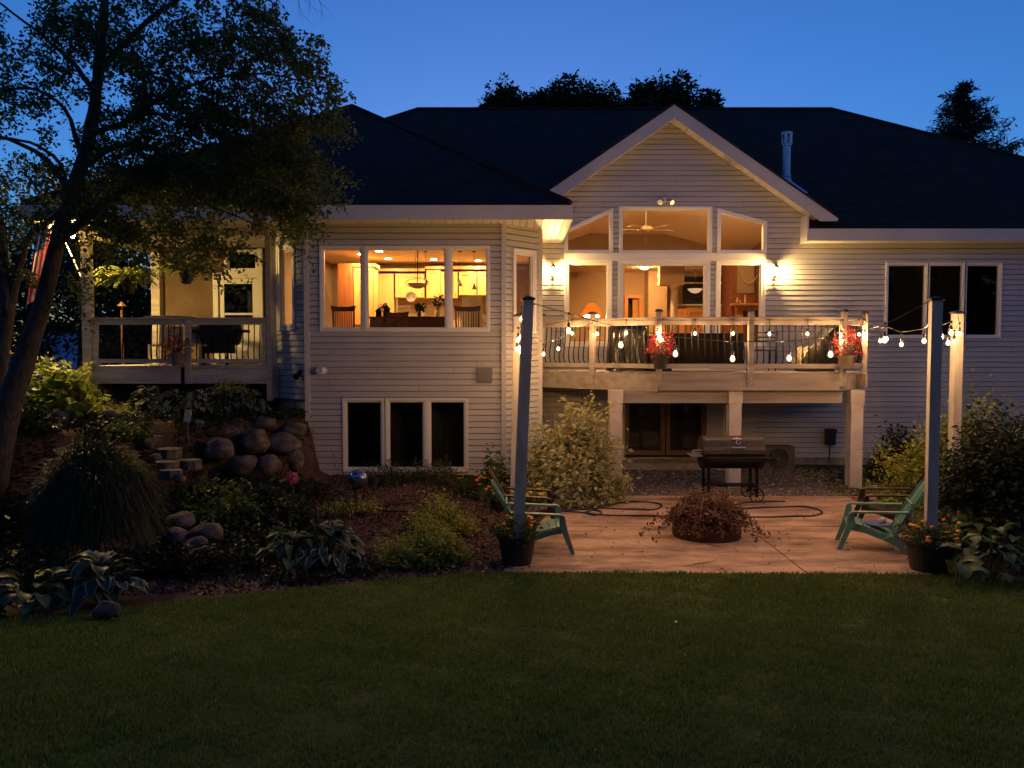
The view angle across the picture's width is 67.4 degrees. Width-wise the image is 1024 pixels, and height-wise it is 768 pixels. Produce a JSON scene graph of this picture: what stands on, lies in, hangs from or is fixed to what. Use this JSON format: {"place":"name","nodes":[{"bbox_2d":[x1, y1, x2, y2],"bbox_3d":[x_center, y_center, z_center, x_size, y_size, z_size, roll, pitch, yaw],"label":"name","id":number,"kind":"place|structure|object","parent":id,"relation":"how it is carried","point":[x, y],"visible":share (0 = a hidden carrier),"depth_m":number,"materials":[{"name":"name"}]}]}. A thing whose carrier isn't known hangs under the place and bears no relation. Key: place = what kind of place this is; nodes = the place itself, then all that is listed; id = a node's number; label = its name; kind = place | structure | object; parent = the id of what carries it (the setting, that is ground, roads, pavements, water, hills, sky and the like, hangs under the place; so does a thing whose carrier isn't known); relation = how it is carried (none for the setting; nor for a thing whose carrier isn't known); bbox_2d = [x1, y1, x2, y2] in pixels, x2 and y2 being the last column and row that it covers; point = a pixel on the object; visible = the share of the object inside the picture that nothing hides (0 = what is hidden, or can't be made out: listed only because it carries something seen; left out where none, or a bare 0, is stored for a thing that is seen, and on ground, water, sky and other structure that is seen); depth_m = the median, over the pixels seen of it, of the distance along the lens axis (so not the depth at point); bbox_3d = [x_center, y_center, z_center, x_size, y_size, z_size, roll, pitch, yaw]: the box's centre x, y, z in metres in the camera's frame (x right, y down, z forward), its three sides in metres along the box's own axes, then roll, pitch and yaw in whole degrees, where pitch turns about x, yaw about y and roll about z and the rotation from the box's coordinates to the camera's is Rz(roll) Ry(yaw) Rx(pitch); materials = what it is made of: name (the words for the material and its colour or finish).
{"place":"outdoors","nodes":[
{"label":"outdoors","id":0,"kind":"place"},
{"bbox_2d":[369,316,453,326],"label":"kitchen island","id":1,"kind":"structure","parent":0,"point":[415,321],"depth_m":17.56,"materials":[{"name":"brown wood"}]},
{"bbox_2d":[0,569,1023,767],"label":"lawn","id":2,"kind":"structure","parent":0,"point":[483,733],"depth_m":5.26,"materials":[{"name":"green plant"}]},
{"bbox_2d":[937,540,992,587],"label":"hosta","id":3,"kind":"object","parent":2,"relation":"on","point":[966,571],"visible":0.96,"depth_m":8.80,"materials":[{"name":"green plant"}]},
{"bbox_2d":[947,526,1023,582],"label":"hosta","id":4,"kind":"object","parent":2,"relation":"on","point":[1012,554],"visible":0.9,"depth_m":9.14,"materials":[{"name":"green plant"}]},
{"bbox_2d":[0,354,1023,619],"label":"ground","id":5,"kind":"structure","parent":0,"point":[166,430],"depth_m":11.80,"materials":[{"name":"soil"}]},
{"bbox_2d":[0,566,74,621],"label":"hosta","id":6,"kind":"object","parent":5,"relation":"on","point":[27,607],"visible":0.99,"depth_m":7.65,"materials":[{"name":"green plant"}]},
{"bbox_2d":[0,534,85,590],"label":"garden plant","id":7,"kind":"object","parent":5,"relation":"on","point":[30,559],"visible":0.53,"depth_m":9.12,"materials":[{"name":"green plant"}]},
{"bbox_2d":[18,400,86,438],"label":"garden plant","id":8,"kind":"object","parent":5,"relation":"on","point":[38,423],"visible":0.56,"depth_m":11.90,"materials":[{"name":"green plant"}]},
{"bbox_2d":[0,171,106,373],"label":"dark tree","id":9,"kind":"object","parent":5,"relation":"on","point":[21,313],"visible":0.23,"depth_m":29.63,"materials":[{"name":"green plant"}]},
{"bbox_2d":[18,547,106,596],"bbox_3d":[-5.088,2.144,8.704,0.947,0.586,0.945,-2,3,-42],"label":"garden plant","id":10,"kind":"object","parent":5,"relation":"on","point":[61,563],"visible":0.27,"depth_m":8.60,"materials":[{"name":"green plant"}]},
{"bbox_2d":[22,359,111,421],"bbox_3d":[-7.890,0.247,13.390,1.934,1.366,1.783,0,2,0],"label":"hydrangea shrub","id":11,"kind":"object","parent":5,"relation":"on","point":[55,391],"visible":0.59,"depth_m":13.15,"materials":[{"name":"green plant"}]},
{"bbox_2d":[32,352,107,396],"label":"hydrangea shrub","id":12,"kind":"object","parent":5,"relation":"on","point":[45,361],"visible":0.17,"depth_m":14.94,"materials":[{"name":"green plant"}]},
{"bbox_2d":[8,429,181,563],"bbox_3d":[-5.505,1.800,10.180,2.104,2.380,1.945,0,2,0],"label":"weeping shrub","id":13,"kind":"object","parent":5,"relation":"on","point":[96,498],"visible":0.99,"depth_m":9.75,"materials":[{"name":"green plant"}]},
{"bbox_2d":[49,550,149,614],"bbox_3d":[-4.298,2.042,8.046,0.960,0.568,1.043,0,2,0],"label":"hosta","id":14,"kind":"object","parent":5,"relation":"on","point":[100,588],"visible":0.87,"depth_m":7.90,"materials":[{"name":"green plant"}]},
{"bbox_2d":[59,237,150,342],"bbox_3d":[-13.303,-2.360,26.977,4.453,7.957,3.962,0,2,0],"label":"dark tree","id":15,"kind":"object","parent":5,"relation":"on","point":[137,303],"visible":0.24,"depth_m":26.30,"materials":[{"name":"green plant"}]},
{"bbox_2d":[73,325,151,364],"bbox_3d":[-11.913,-0.191,24.828,4.711,3.826,3.904,0,2,0],"label":"dark tree","id":16,"kind":"object","parent":5,"relation":"on","point":[131,343],"visible":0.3,"depth_m":24.18,"materials":[{"name":"green plant"}]},
{"bbox_2d":[93,418,155,442],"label":"garden plant","id":17,"kind":"object","parent":5,"relation":"on","point":[129,432],"visible":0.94,"depth_m":12.53,"materials":[{"name":"green plant"}]},
{"bbox_2d":[107,540,190,580],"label":"garden plant","id":18,"kind":"object","parent":5,"relation":"on","point":[143,562],"visible":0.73,"depth_m":9.31,"materials":[{"name":"green plant"}]},
{"bbox_2d":[0,393,312,613],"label":"ground cover","id":19,"kind":"object","parent":5,"relation":"on","point":[96,420],"visible":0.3,"depth_m":13.30,"materials":[{"name":"green plant"}]},
{"bbox_2d":[151,480,210,528],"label":"garden plant","id":20,"kind":"object","parent":5,"relation":"on","point":[176,507],"visible":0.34,"depth_m":11.93,"materials":[{"name":"green plant"}]},
{"bbox_2d":[0,0,363,496],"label":"leaning tree","id":21,"kind":"object","parent":5,"relation":"on","point":[168,166],"visible":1,"depth_m":9.92,"materials":[{"name":"green plant"}]},
{"bbox_2d":[151,539,234,581],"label":"garden plant","id":22,"kind":"object","parent":5,"relation":"on","point":[193,569],"visible":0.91,"depth_m":9.38,"materials":[{"name":"green plant"}]},
{"bbox_2d":[174,471,245,510],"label":"garden plant","id":23,"kind":"object","parent":5,"relation":"on","point":[213,493],"visible":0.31,"depth_m":12.45,"materials":[{"name":"green plant"}]},
{"bbox_2d":[204,437,234,461],"bbox_3d":[-5.090,1.137,13.361,0.527,0.431,0.391,0,2,0],"label":"boulder","id":24,"kind":"object","parent":5,"relation":"on","point":[218,449],"visible":1,"depth_m":13.23,"materials":[{"name":"grey stone"}]},
{"bbox_2d":[181,474,272,543],"bbox_3d":[-4.150,1.810,11.258,1.314,0.956,1.138,2,3,37],"label":"garden plant","id":25,"kind":"object","parent":5,"relation":"on","point":[244,513],"visible":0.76,"depth_m":11.16,"materials":[{"name":"green plant"}]},
{"bbox_2d":[195,525,266,577],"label":"garden plant","id":26,"kind":"object","parent":5,"relation":"on","point":[246,557],"visible":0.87,"depth_m":9.62,"materials":[{"name":"green plant"}]},
{"bbox_2d":[241,427,269,454],"bbox_3d":[-4.578,1.018,13.754,0.503,0.481,0.418,0,2,0],"label":"boulder","id":27,"kind":"object","parent":5,"relation":"on","point":[254,441],"visible":1,"depth_m":13.60,"materials":[{"name":"grey stone"}]},
{"bbox_2d":[225,475,301,522],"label":"garden plant","id":28,"kind":"object","parent":5,"relation":"on","point":[266,493],"visible":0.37,"depth_m":11.83,"materials":[{"name":"green plant"}]},
{"bbox_2d":[226,514,307,561],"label":"garden plant","id":29,"kind":"object","parent":5,"relation":"on","point":[261,541],"visible":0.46,"depth_m":10.35,"materials":[{"name":"green plant"}]},
{"bbox_2d":[268,432,301,455],"bbox_3d":[-4.151,1.085,13.966,0.670,0.433,0.509,0,2,0],"label":"boulder","id":30,"kind":"object","parent":5,"relation":"on","point":[283,443],"visible":0.85,"depth_m":13.80,"materials":[{"name":"grey stone"}]},
{"bbox_2d":[255,489,324,535],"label":"garden plant","id":31,"kind":"object","parent":5,"relation":"on","point":[300,520],"visible":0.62,"depth_m":11.18,"materials":[{"name":"green plant"}]},
{"bbox_2d":[253,527,331,574],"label":"hosta","id":32,"kind":"object","parent":5,"relation":"on","point":[289,537],"visible":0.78,"depth_m":9.56,"materials":[{"name":"green plant"}]},
{"bbox_2d":[251,563,344,585],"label":"garden plant","id":33,"kind":"object","parent":5,"relation":"on","point":[298,576],"visible":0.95,"depth_m":9.06,"materials":[{"name":"green plant"}]},
{"bbox_2d":[287,498,366,575],"bbox_3d":[-2.351,1.896,9.807,1.068,0.932,1.121,0,2,0],"label":"hosta","id":34,"kind":"object","parent":5,"relation":"on","point":[341,537],"visible":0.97,"depth_m":9.65,"materials":[{"name":"green plant"}]},
{"bbox_2d":[306,496,384,515],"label":"garden plant","id":35,"kind":"object","parent":5,"relation":"on","point":[365,506],"visible":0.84,"depth_m":12.23,"materials":[{"name":"green plant"}]},
{"bbox_2d":[348,455,429,486],"bbox_3d":[-2.369,1.609,14.248,1.247,0.596,1.294,2,3,44],"label":"juniper","id":36,"kind":"object","parent":5,"relation":"on","point":[390,474],"visible":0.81,"depth_m":14.17,"materials":[{"name":"green plant"}]},
{"bbox_2d":[366,508,474,570],"bbox_3d":[-1.202,2.023,9.967,1.473,0.713,1.028,0,2,0],"label":"spirea","id":37,"kind":"object","parent":5,"relation":"on","point":[443,548],"visible":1,"depth_m":9.83,"materials":[{"name":"green plant"}]},
{"bbox_2d":[394,454,466,486],"bbox_3d":[-1.436,1.596,14.341,1.598,0.590,1.122,-1,3,-21],"label":"juniper","id":38,"kind":"object","parent":5,"relation":"on","point":[449,476],"visible":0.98,"depth_m":14.26,"materials":[{"name":"green plant"}]},
{"bbox_2d":[399,487,486,537],"bbox_3d":[-1.097,1.927,11.475,1.217,0.690,1.166,2,3,40],"label":"spirea","id":39,"kind":"object","parent":5,"relation":"on","point":[462,524],"visible":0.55,"depth_m":11.32,"materials":[{"name":"green plant"}]},
{"bbox_2d":[478,72,538,106],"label":"leafy tree","id":40,"kind":"object","parent":5,"relation":"on","point":[504,96],"visible":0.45,"depth_m":40.94,"materials":[{"name":"green plant"}]},
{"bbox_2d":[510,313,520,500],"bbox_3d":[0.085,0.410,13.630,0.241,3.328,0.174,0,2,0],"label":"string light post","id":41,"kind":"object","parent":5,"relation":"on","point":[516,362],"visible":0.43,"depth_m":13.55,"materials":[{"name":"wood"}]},
{"bbox_2d":[19,102,1023,474],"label":"house","id":42,"kind":"structure","parent":5,"relation":"on","point":[829,212],"depth_m":17.57,"materials":[{"name":"plastic"}]},
{"bbox_2d":[25,227,80,310],"bbox_3d":[-9.280,-2.404,15.567,1.520,1.832,0.120,0,2,11],"label":"flag","id":43,"kind":"object","parent":42,"relation":"attached to","point":[38,259],"visible":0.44,"depth_m":15.64,"materials":[{"name":"red fabric"}]},
{"bbox_2d":[93,250,164,293],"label":"hanging fern","id":44,"kind":"object","parent":42,"relation":"hanging from","point":[128,275],"visible":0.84,"depth_m":15.82,"materials":[{"name":"green plant"}]},
{"bbox_2d":[91,317,265,383],"bbox_3d":[-6.725,-0.675,15.545,3.510,1.335,0.140,0,2,0],"label":"porch railing","id":45,"kind":"object","parent":42,"relation":"attached to","point":[188,322],"visible":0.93,"depth_m":15.51,"materials":[{"name":"paint"}]},
{"bbox_2d":[192,325,249,364],"bbox_3d":[-6.325,-0.924,16.626,1.150,1.020,0.600,0,2,0],"label":"porch grill","id":46,"kind":"object","parent":42,"relation":"on","point":[228,337],"visible":0.53,"depth_m":16.38,"materials":[{"name":"black metal"}]},
{"bbox_2d":[219,278,257,358],"bbox_3d":[-6.526,-1.519,18.645,0.919,2.040,0.615,0,2,0],"label":"door","id":47,"kind":"structure","parent":42,"relation":"in","point":[245,303],"depth_m":18.37,"materials":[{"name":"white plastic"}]},
{"bbox_2d":[276,244,297,330],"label":"window","id":48,"kind":"structure","parent":42,"relation":"in","point":[280,281],"depth_m":15.61,"materials":[{"name":"white plastic"}]},
{"bbox_2d":[319,245,363,331],"bbox_3d":[-3.299,-1.851,14.944,0.865,1.660,0.122,0,2,0],"label":"window","id":49,"kind":"structure","parent":42,"relation":"in","point":[322,248],"depth_m":14.90,"materials":[{"name":"white plastic"}]},
{"bbox_2d":[338,263,379,326],"bbox_3d":[-3.780,-1.682,19.046,0.884,2.550,0.800,0,2,0],"label":"pantry cabinet","id":50,"kind":"object","parent":42,"relation":"on","point":[348,284],"visible":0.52,"depth_m":18.73,"materials":[{"name":"brown wood"}]},
{"bbox_2d":[342,398,407,471],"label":"window","id":51,"kind":"structure","parent":42,"relation":"in","point":[363,419],"depth_m":16.33,"materials":[{"name":"white plastic"}]},
{"bbox_2d":[364,245,448,331],"bbox_3d":[-2.055,-1.851,14.944,1.643,1.660,0.122,0,2,0],"label":"window","id":52,"kind":"structure","parent":42,"relation":"in","point":[367,248],"depth_m":14.91,"materials":[{"name":"white plastic"}]},
{"bbox_2d":[385,398,445,471],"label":"window","id":53,"kind":"structure","parent":42,"relation":"in","point":[413,404],"depth_m":15.92,"materials":[{"name":"white plastic"}]},
{"bbox_2d":[378,266,485,312],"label":"kitchen cabinets","id":54,"kind":"object","parent":42,"relation":"on","point":[392,288],"visible":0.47,"depth_m":20.09,"materials":[{"name":"brown wood"}]},
{"bbox_2d":[421,398,467,471],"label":"window","id":55,"kind":"structure","parent":42,"relation":"in","point":[456,408],"depth_m":16.34,"materials":[{"name":"white plastic"}]},
{"bbox_2d":[448,245,489,331],"bbox_3d":[-0.831,-1.851,14.944,0.808,1.660,0.122,0,2,0],"label":"window","id":56,"kind":"structure","parent":42,"relation":"in","point":[451,248],"depth_m":14.90,"materials":[{"name":"white plastic"}]},
{"bbox_2d":[511,248,536,332],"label":"window","id":57,"kind":"structure","parent":42,"relation":"in","point":[532,255],"depth_m":15.46,"materials":[{"name":"white plastic"}]},
{"bbox_2d":[564,260,611,346],"bbox_3d":[1.745,-1.854,17.646,1.090,1.982,0.122,0,2,0],"label":"window","id":58,"kind":"structure","parent":42,"relation":"in","point":[567,264],"depth_m":17.60,"materials":[{"name":"white plastic"}]},
{"bbox_2d":[564,208,612,253],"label":"window","id":59,"kind":"structure","parent":42,"relation":"in","point":[610,211],"depth_m":17.53,"materials":[{"name":"white plastic"}]},
{"bbox_2d":[625,403,664,454],"bbox_3d":[3.071,0.760,17.763,0.929,1.760,0.110,0,2,0],"label":"patio door","id":60,"kind":"structure","parent":42,"relation":"in","point":[662,405],"depth_m":17.74,"materials":[{"name":"brown paint"}]},
{"bbox_2d":[617,261,709,368],"bbox_3d":[3.479,-1.584,17.658,2.110,2.522,0.122,0,2,0],"label":"patio door","id":61,"kind":"structure","parent":42,"relation":"in","point":[706,264],"depth_m":17.59,"materials":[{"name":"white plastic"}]},
{"bbox_2d":[619,206,712,252],"bbox_3d":[3.507,-3.513,17.576,2.121,1.076,0.122,0,2,0],"label":"window","id":62,"kind":"structure","parent":42,"relation":"in","point":[709,209],"depth_m":17.53,"materials":[{"name":"white plastic"}]},
{"bbox_2d":[670,277,721,305],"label":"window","id":63,"kind":"structure","parent":42,"relation":"attached to","point":[689,298],"depth_m":24.65,"materials":[{"name":"black plastic"}]},
{"bbox_2d":[721,265,758,340],"bbox_3d":[6.157,-1.953,20.736,0.666,2.950,1.200,0,2,0],"label":"fireplace","id":64,"kind":"object","parent":42,"relation":"on","point":[731,307],"visible":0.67,"depth_m":20.52,"materials":[{"name":"wood"}]},
{"bbox_2d":[715,261,765,346],"bbox_3d":[5.235,-1.854,17.646,1.135,1.982,0.122,0,2,0],"label":"window","id":65,"kind":"structure","parent":42,"relation":"in","point":[762,264],"depth_m":17.59,"materials":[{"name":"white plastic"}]},
{"bbox_2d":[716,208,766,253],"bbox_3d":[5.252,-3.495,17.580,1.137,1.030,0.115,0,2,0],"label":"window","id":66,"kind":"structure","parent":42,"relation":"in","point":[719,211],"depth_m":17.53,"materials":[{"name":"white plastic"}]},
{"bbox_2d":[884,262,928,337],"bbox_3d":[9.043,-1.920,17.644,0.977,1.737,0.122,0,2,0],"label":"window","id":67,"kind":"structure","parent":42,"relation":"in","point":[925,265],"depth_m":17.60,"materials":[{"name":"white plastic"}]},
{"bbox_2d":[888,262,965,337],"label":"window","id":68,"kind":"structure","parent":42,"relation":"in","point":[905,286],"depth_m":18.21,"materials":[{"name":"black glass"}]},
{"bbox_2d":[930,262,1002,337],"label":"window","id":69,"kind":"structure","parent":42,"relation":"in","point":[984,280],"depth_m":18.22,"materials":[{"name":"black glass"}]},
{"bbox_2d":[503,390,640,508],"bbox_3d":[1.064,1.191,14.046,2.321,2.196,1.831,-1,3,-24],"label":"dogwood shrub","id":70,"kind":"object","parent":5,"relation":"on","point":[571,469],"visible":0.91,"depth_m":13.84,"materials":[{"name":"green plant"}]},
{"bbox_2d":[522,69,629,106],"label":"leafy tree","id":71,"kind":"object","parent":5,"relation":"on","point":[563,94],"visible":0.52,"depth_m":42.64,"materials":[{"name":"green plant"}]},
{"bbox_2d":[619,67,700,106],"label":"leafy tree","id":72,"kind":"object","parent":5,"relation":"on","point":[649,94],"visible":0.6,"depth_m":40.85,"materials":[{"name":"green plant"}]},
{"bbox_2d":[621,468,899,495],"bbox_3d":[4.400,2.005,16.099,7.600,0.120,3.400,0,2,0],"label":"gravel bed","id":73,"kind":"object","parent":5,"relation":"on","point":[716,480],"visible":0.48,"depth_m":15.59,"materials":[{"name":"grey gravel"}]},
{"bbox_2d":[542,309,868,487],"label":"deck","id":74,"kind":"structure","parent":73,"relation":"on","point":[733,389],"depth_m":15.14,"materials":[{"name":"paint"}]},
{"bbox_2d":[606,325,648,370],"bbox_3d":[2.412,-0.777,16.112,0.842,0.990,0.861,0,2,0],"label":"covered grill","id":75,"kind":"object","parent":74,"relation":"on","point":[633,346],"visible":0.66,"depth_m":15.72,"materials":[{"name":"black fabric"}]},
{"bbox_2d":[642,328,677,368],"bbox_3d":[2.857,-0.677,14.732,0.658,0.778,0.628,-2,3,-40],"label":"flower pot","id":76,"kind":"object","parent":74,"relation":"hanging from","point":[659,359],"visible":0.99,"depth_m":14.68,"materials":[{"name":"red plastic"}]},
{"bbox_2d":[670,333,742,363],"bbox_3d":[3.940,-0.692,15.885,1.451,0.700,0.800,0,2,0],"label":"wicker sofa","id":77,"kind":"object","parent":74,"relation":"on","point":[708,350],"visible":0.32,"depth_m":15.48,"materials":[{"name":"black wicker"}]},
{"bbox_2d":[790,326,838,371],"bbox_3d":[6.255,-0.733,15.893,0.835,0.940,0.620,0,2,0],"label":"covered lounger","id":78,"kind":"object","parent":74,"relation":"on","point":[812,350],"visible":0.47,"depth_m":15.60,"materials":[{"name":"fabric"}]},
{"bbox_2d":[827,325,863,368],"bbox_3d":[6.396,-0.705,14.753,0.582,0.833,0.658,0,2,0],"label":"flower pot","id":79,"kind":"object","parent":74,"relation":"hanging from","point":[845,360],"visible":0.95,"depth_m":14.66,"materials":[{"name":"brown plastic"}]},
{"bbox_2d":[759,445,794,470],"bbox_3d":[5.857,1.650,17.072,0.720,0.560,0.427,0,2,0],"label":"air conditioner","id":80,"kind":"object","parent":73,"relation":"on","point":[783,456],"visible":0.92,"depth_m":16.88,"materials":[{"name":"beige metal"}]},
{"bbox_2d":[926,78,1023,153],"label":"spruce tree","id":81,"kind":"object","parent":5,"relation":"on","point":[965,124],"visible":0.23,"depth_m":32.95,"materials":[{"name":"green plant"}]},
{"bbox_2d":[0,0,1023,353],"label":"sky","id":82,"kind":"structure","parent":0,"point":[886,60],"materials":[{"name":"blue"}]},
{"bbox_2d":[504,496,927,573],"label":"patio","id":83,"kind":"structure","parent":0,"point":[866,556],"depth_m":10.79,"materials":[{"name":"concrete"}]},
{"bbox_2d":[489,512,542,566],"bbox_3d":[0.060,1.988,9.955,0.722,0.686,0.889,0,2,0],"label":"marigold pot","id":84,"kind":"object","parent":83,"relation":"on","point":[517,552],"visible":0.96,"depth_m":9.78,"materials":[{"name":"black plastic"}]},
{"bbox_2d":[513,295,534,537],"bbox_3d":[0.155,0.472,9.891,0.288,3.220,0.161,0,2,-9],"label":"string light post","id":85,"kind":"object","parent":84,"relation":"in","point":[528,304],"visible":0.9,"depth_m":9.83,"materials":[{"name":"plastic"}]},
{"bbox_2d":[534,301,929,361],"bbox_3d":[2.699,-0.667,9.785,4.984,0.774,0.220,0,2,3],"label":"string light","id":86,"kind":"object","parent":85,"relation":"hanging from","point":[732,357],"visible":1,"depth_m":9.82,"materials":[{"name":"black plastic"}]},
{"bbox_2d":[485,466,557,528],"bbox_3d":[0.190,1.762,11.840,1.160,0.977,0.720,0,2,3],"label":"lounge chair","id":87,"kind":"object","parent":83,"relation":"on","point":[491,473],"visible":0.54,"depth_m":11.79,"materials":[{"name":"green plastic"}]},
{"bbox_2d":[491,479,574,554],"bbox_3d":[0.280,1.814,10.633,1.160,0.977,0.720,0,2,-2],"label":"lounge chair","id":88,"kind":"object","parent":83,"relation":"on","point":[559,521],"visible":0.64,"depth_m":10.37,"materials":[{"name":"green plastic"}]},
{"bbox_2d":[525,500,822,517],"bbox_3d":[2.477,2.159,13.320,5.646,0.049,1.391,0,2,0],"label":"garden hose","id":89,"kind":"object","parent":83,"relation":"on","point":[571,509],"visible":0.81,"depth_m":13.27,"materials":[{"name":"black rubber"}]},
{"bbox_2d":[671,512,743,542],"bbox_3d":[2.901,2.101,11.449,1.070,0.326,1.070,0,2,0],"label":"fire ring","id":90,"kind":"object","parent":83,"relation":"on","point":[714,537],"visible":0.45,"depth_m":11.00,"materials":[{"name":"metal"}]},
{"bbox_2d":[639,484,772,541],"bbox_3d":[2.836,1.912,11.282,1.657,0.745,1.472,-2,3,-38],"label":"brush pile","id":91,"kind":"object","parent":90,"relation":"on","point":[703,507],"visible":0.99,"depth_m":11.15,"materials":[{"name":"brown plant"}]},
{"bbox_2d":[686,436,774,502],"bbox_3d":[3.961,1.558,14.043,1.399,1.200,0.870,0,2,0],"label":"smoker grill","id":92,"kind":"object","parent":83,"relation":"on","point":[749,452],"visible":0.99,"depth_m":13.94,"materials":[{"name":"brown metal"}]},
{"bbox_2d":[835,481,924,554],"bbox_3d":[5.135,1.810,10.705,1.160,0.977,0.720,1,3,20],"label":"lounge chair","id":93,"kind":"object","parent":83,"relation":"on","point":[850,520],"visible":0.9,"depth_m":10.56,"materials":[{"name":"green plastic"}]},
{"bbox_2d":[854,472,924,529],"bbox_3d":[5.885,1.760,11.906,1.160,0.977,0.720,1,3,19],"label":"lounge chair","id":94,"kind":"object","parent":83,"relation":"on","point":[862,497],"visible":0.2,"depth_m":11.85,"materials":[{"name":"green plastic"}]},
{"bbox_2d":[892,518,969,574],"bbox_3d":[5.250,2.011,9.669,0.959,0.664,0.709,0,2,0],"label":"marigold pot","id":95,"kind":"object","parent":83,"relation":"on","point":[923,556],"visible":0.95,"depth_m":9.48,"materials":[{"name":"black plastic"}]},
{"bbox_2d":[923,296,944,543],"bbox_3d":[5.259,0.499,9.578,0.170,3.193,0.155,1,2,12],"label":"string light post","id":96,"kind":"object","parent":95,"relation":"in","point":[933,401],"visible":0.9,"depth_m":9.53,"materials":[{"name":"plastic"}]},
{"bbox_2d":[795,465,1021,552],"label":"side lawn","id":97,"kind":"structure","parent":0,"point":[832,479],"depth_m":15.66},
{"bbox_2d":[862,414,925,487],"bbox_3d":[7.998,1.427,15.460,1.928,1.516,1.977,0,2,0],"label":"tall shrub","id":98,"kind":"object","parent":97,"relation":"on","point":[873,467],"visible":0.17,"depth_m":15.51,"materials":[{"name":"green plant"}]},
{"bbox_2d":[861,363,1023,508],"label":"tall shrub","id":99,"kind":"object","parent":97,"relation":"on","point":[912,471],"visible":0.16,"depth_m":13.63,"materials":[{"name":"green plant"}]},
{"bbox_2d":[948,310,965,514],"bbox_3d":[7.294,0.502,12.633,0.181,3.429,0.167,0,2,0],"label":"string light post","id":100,"kind":"object","parent":97,"relation":"on","point":[955,383],"visible":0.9,"depth_m":12.56,"materials":[{"name":"wood"}]},
{"bbox_2d":[923,394,1023,541],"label":"round evergreen","id":101,"kind":"object","parent":97,"relation":"on","point":[995,476],"visible":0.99,"depth_m":10.45,"materials":[{"name":"green plant"}]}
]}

